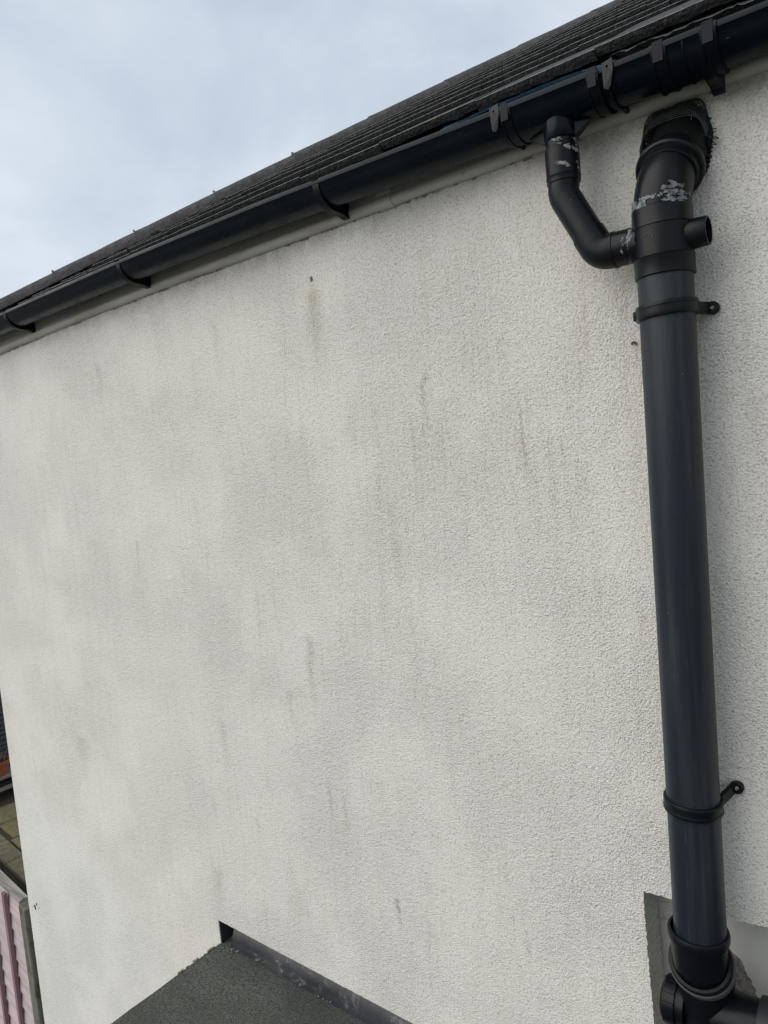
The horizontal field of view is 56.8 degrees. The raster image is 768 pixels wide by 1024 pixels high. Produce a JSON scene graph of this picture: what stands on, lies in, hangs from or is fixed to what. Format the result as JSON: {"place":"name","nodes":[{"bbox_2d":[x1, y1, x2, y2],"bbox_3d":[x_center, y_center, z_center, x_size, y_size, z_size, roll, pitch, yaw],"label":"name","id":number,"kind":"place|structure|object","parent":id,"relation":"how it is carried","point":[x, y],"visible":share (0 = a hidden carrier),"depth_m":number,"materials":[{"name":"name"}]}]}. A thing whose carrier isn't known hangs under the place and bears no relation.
{"place":"outdoors","nodes":[
{"label":"outdoors","id":0,"kind":"place"},
{"bbox_2d":[0,750,6,760],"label":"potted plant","id":1,"kind":"object","parent":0,"point":[1,756],"visible":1,"depth_m":8.40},
{"bbox_2d":[0,788,21,852],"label":"patio","id":2,"kind":"structure","parent":0,"point":[9,829],"depth_m":7.85,"materials":[{"name":"stone"}]},
{"bbox_2d":[0,692,12,788],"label":"slatted fence","id":3,"kind":"object","parent":2,"relation":"on","point":[4,748],"visible":0.01,"depth_m":8.60,"materials":[{"name":"black wood"}]},
{"bbox_2d":[0,766,12,791],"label":"bench","id":4,"kind":"object","parent":2,"relation":"on","point":[8,786],"depth_m":8.38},
{"bbox_2d":[0,755,9,776],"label":"plant pot","id":5,"kind":"object","parent":4,"relation":"on","point":[4,765],"visible":0.81,"depth_m":8.36,"materials":[{"name":"ceramic"}]},
{"bbox_2d":[0,0,613,297],"label":"sky","id":6,"kind":"structure","parent":0,"point":[117,117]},
{"label":"ground","id":7,"kind":"structure","parent":0,"visible":0},
{"bbox_2d":[0,834,27,895],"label":"retaining wall","id":8,"kind":"structure","parent":7,"relation":"on","point":[11,864],"depth_m":6.96,"materials":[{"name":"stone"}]},
{"bbox_2d":[0,870,44,1023],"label":"pink fence","id":9,"kind":"object","parent":7,"relation":"on","point":[20,999],"visible":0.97,"depth_m":4.33,"materials":[{"name":"wood"}]},
{"bbox_2d":[111,921,412,1023],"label":"flat roof extension","id":10,"kind":"object","parent":7,"relation":"on","point":[239,977],"visible":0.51,"depth_m":2.61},
{"bbox_2d":[0,0,767,1023],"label":"house","id":11,"kind":"structure","parent":7,"relation":"on","point":[328,638],"depth_m":2.16,"materials":[{"name":"paint"}]},
{"bbox_2d":[0,0,767,335],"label":"gutter","id":12,"kind":"object","parent":11,"relation":"attached to","point":[712,52],"visible":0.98,"depth_m":1.66,"materials":[{"name":"black plastic"}]},
{"bbox_2d":[545,135,635,268],"bbox_3d":[0.454,-0.682,1.544,0.202,0.317,0.077,-1,6,38],"label":"downpipe","id":13,"kind":"object","parent":12,"relation":"attached to","point":[597,244],"visible":0.77,"depth_m":1.54,"materials":[{"name":"black plastic"}]},
{"bbox_2d":[627,102,767,1023],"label":"soil pipe","id":14,"kind":"object","parent":11,"relation":"attached to","point":[669,233],"visible":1,"depth_m":1.48,"materials":[{"name":"grey plastic"},{"name":"black rubber"},{"name":"black plastic"}]},
{"bbox_2d":[639,98,718,154],"bbox_3d":[0.613,-0.797,1.486,0.159,0.129,0.048,-1,6,38],"label":"wire netting","id":15,"kind":"object","parent":14,"relation":"attached to","point":[704,120],"visible":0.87,"depth_m":1.46,"materials":[{"name":"black metal"}]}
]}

